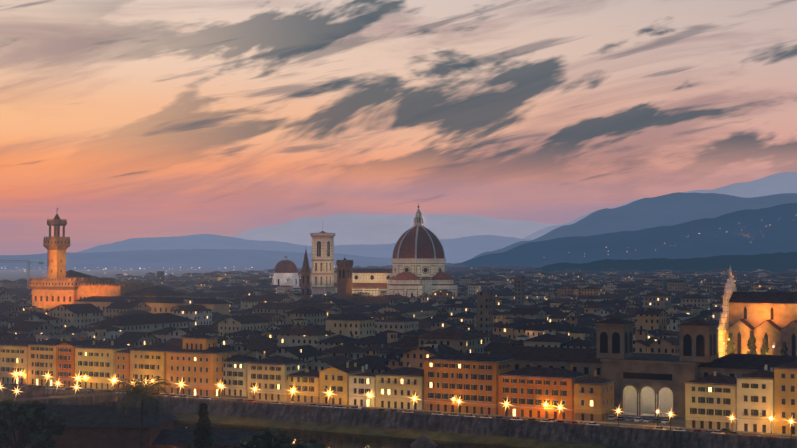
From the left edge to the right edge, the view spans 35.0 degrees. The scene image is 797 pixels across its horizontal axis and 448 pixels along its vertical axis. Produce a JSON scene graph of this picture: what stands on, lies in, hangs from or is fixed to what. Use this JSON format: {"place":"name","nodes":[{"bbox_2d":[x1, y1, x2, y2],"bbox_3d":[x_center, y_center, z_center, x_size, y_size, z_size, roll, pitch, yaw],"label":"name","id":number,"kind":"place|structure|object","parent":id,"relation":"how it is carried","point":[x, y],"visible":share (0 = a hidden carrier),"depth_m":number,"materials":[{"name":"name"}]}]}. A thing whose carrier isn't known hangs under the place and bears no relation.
{"place":"outdoors","nodes":[
{"label":"outdoors","id":0,"kind":"place"},
{"bbox_2d":[66,270,90,277],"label":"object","id":1,"kind":"structure","parent":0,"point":[71,273],"depth_m":1129.36,"materials":[{"name":"grey"}]},
{"bbox_2d":[0,249,392,269],"bbox_3d":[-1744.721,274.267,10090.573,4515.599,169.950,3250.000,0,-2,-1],"label":"ridge","id":2,"kind":"structure","parent":0,"point":[213,259],"depth_m":9830.81,"materials":[{"name":"blue"}]},
{"bbox_2d":[5,219,793,346],"bbox_3d":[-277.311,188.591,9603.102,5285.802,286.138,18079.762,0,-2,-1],"label":"lights","id":3,"kind":"object","parent":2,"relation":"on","point":[334,266],"visible":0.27,"depth_m":6430.03},
{"bbox_2d":[273,256,298,285],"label":"san lorenzo dome","id":4,"kind":"structure","parent":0,"point":[285,269],"depth_m":1633.50,"materials":[{"name":"stone"}]},
{"bbox_2d":[76,234,531,262],"bbox_3d":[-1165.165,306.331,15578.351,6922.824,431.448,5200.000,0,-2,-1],"label":"ridge","id":5,"kind":"structure","parent":0,"point":[460,250],"depth_m":16085.55,"materials":[{"name":"blue"}]},
{"bbox_2d":[0,270,685,426],"bbox_3d":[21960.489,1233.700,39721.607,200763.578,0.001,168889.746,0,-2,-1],"label":"ground","id":6,"kind":"structure","parent":0,"point":[12,275],"depth_m":5332.55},
{"bbox_2d":[0,256,43,288],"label":"tower crane","id":7,"kind":"object","parent":6,"relation":"on","point":[27,267],"visible":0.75,"depth_m":1490.37,"materials":[{"name":"grey metal"}]},
{"bbox_2d":[29,208,188,311],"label":"palace with tower","id":8,"kind":"structure","parent":6,"relation":"on","point":[56,287],"depth_m":974.76,"materials":[{"name":"brown stone"}]},
{"bbox_2d":[75,296,229,315],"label":"building","id":9,"kind":"structure","parent":6,"relation":"on","point":[159,304],"depth_m":885.97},
{"bbox_2d":[276,277,300,292],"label":"baptistery","id":10,"kind":"structure","parent":6,"relation":"on","point":[293,285],"depth_m":1410.55,"materials":[{"name":"stone"}]},
{"bbox_2d":[301,250,310,299],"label":"church spire","id":11,"kind":"structure","parent":6,"relation":"on","point":[305,280],"depth_m":1078.80,"materials":[{"name":"stone"}]},
{"bbox_2d":[310,231,334,294],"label":"bell tower","id":12,"kind":"structure","parent":6,"relation":"on","point":[322,262],"depth_m":1324.89,"materials":[{"name":"stone"}]},
{"bbox_2d":[0,273,761,447],"bbox_3d":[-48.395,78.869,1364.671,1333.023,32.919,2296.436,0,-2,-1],"label":"trees","id":13,"kind":"object","parent":6,"relation":"on","point":[34,424],"visible":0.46,"depth_m":295.84,"materials":[{"name":"green plant"}]},
{"bbox_2d":[333,203,457,297],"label":"cathedral","id":14,"kind":"structure","parent":6,"relation":"on","point":[418,259],"depth_m":1290.08,"materials":[{"name":"stone"}]},
{"bbox_2d":[0,263,796,372],"bbox_3d":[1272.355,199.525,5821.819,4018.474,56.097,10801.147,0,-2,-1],"label":"city","id":15,"kind":"object","parent":6,"relation":"on","point":[484,314],"visible":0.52,"depth_m":749.92},
{"bbox_2d":[0,334,796,434],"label":"riverfront buildings","id":16,"kind":"structure","parent":6,"relation":"on","point":[475,383],"depth_m":470.20,"materials":[{"name":"paint"}]},
{"bbox_2d":[191,331,788,447],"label":"cypress trees","id":17,"kind":"object","parent":6,"relation":"on","point":[203,434],"visible":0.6,"depth_m":296.77,"materials":[{"name":"green plant"}]},
{"bbox_2d":[487,317,796,418],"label":"library building","id":18,"kind":"structure","parent":6,"relation":"on","point":[646,385],"depth_m":450.92,"materials":[{"name":"stone"}]},
{"bbox_2d":[535,252,796,272],"bbox_3d":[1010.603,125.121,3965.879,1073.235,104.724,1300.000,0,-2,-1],"label":"hill trees","id":19,"kind":"object","parent":6,"relation":"on","point":[779,262],"visible":0.58,"depth_m":4094.69,"materials":[{"name":"plant"}]},
{"bbox_2d":[718,265,796,357],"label":"church","id":20,"kind":"structure","parent":6,"relation":"on","point":[771,317],"depth_m":668.59,"materials":[{"name":"stone"}]},
{"bbox_2d":[174,420,527,447],"bbox_3d":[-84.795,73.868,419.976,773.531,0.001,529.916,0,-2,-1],"label":"riverbank","id":21,"kind":"structure","parent":0,"point":[334,439],"depth_m":436.02,"materials":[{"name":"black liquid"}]},
{"bbox_2d":[336,258,407,304],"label":"tower","id":22,"kind":"structure","parent":0,"point":[344,278],"depth_m":1053.82,"materials":[{"name":"stone"}]},
{"bbox_2d":[231,214,559,245],"bbox_3d":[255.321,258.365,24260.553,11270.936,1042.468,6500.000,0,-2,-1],"label":"ridge","id":23,"kind":"structure","parent":0,"point":[358,229],"depth_m":24974.73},
{"bbox_2d":[0,382,796,447],"bbox_3d":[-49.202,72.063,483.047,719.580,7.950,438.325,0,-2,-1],"label":"embankment","id":24,"kind":"structure","parent":0,"point":[446,426],"depth_m":440.95,"materials":[{"name":"stone"}]},
{"bbox_2d":[0,388,152,408],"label":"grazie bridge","id":25,"kind":"structure","parent":24,"relation":"on","point":[84,398],"depth_m":503.81,"materials":[{"name":"stone"}]},
{"bbox_2d":[8,383,741,434],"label":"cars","id":26,"kind":"object","parent":24,"relation":"on","point":[666,421],"visible":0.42,"depth_m":436.03,"materials":[{"name":"paint"}]},
{"bbox_2d":[0,371,792,437],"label":"street lamps","id":27,"kind":"object","parent":24,"relation":"on","point":[370,396],"visible":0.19,"depth_m":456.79,"materials":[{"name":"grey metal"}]},
{"bbox_2d":[0,0,796,254],"label":"sky","id":28,"kind":"structure","parent":0,"point":[129,119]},
{"bbox_2d":[455,203,796,266],"bbox_3d":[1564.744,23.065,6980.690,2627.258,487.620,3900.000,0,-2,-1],"label":"ridge","id":29,"kind":"structure","parent":0,"point":[776,234],"depth_m":7190.47,"materials":[{"name":"blue"}]},
{"bbox_2d":[471,192,796,258],"bbox_3d":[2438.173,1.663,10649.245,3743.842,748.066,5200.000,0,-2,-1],"label":"ridge","id":30,"kind":"structure","parent":0,"point":[670,209],"depth_m":11536.76,"materials":[{"name":"blue"}]},
{"bbox_2d":[523,171,796,239],"bbox_3d":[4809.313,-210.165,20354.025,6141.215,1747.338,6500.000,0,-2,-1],"label":"ridge","id":31,"kind":"structure","parent":0,"point":[781,182],"depth_m":21814.95,"materials":[{"name":"blue"}]},
{"bbox_3d":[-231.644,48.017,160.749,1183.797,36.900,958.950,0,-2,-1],"label":"bank ground","id":32,"kind":"structure","parent":0,"visible":0},
{"bbox_2d":[0,404,285,447],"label":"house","id":33,"kind":"structure","parent":32,"relation":"on","point":[93,426],"depth_m":322.47,"materials":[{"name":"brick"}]},
{"bbox_2d":[410,420,436,447],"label":"roof with spire","id":34,"kind":"structure","parent":32,"relation":"on","point":[423,440],"depth_m":147.59,"materials":[{"name":"stone"}]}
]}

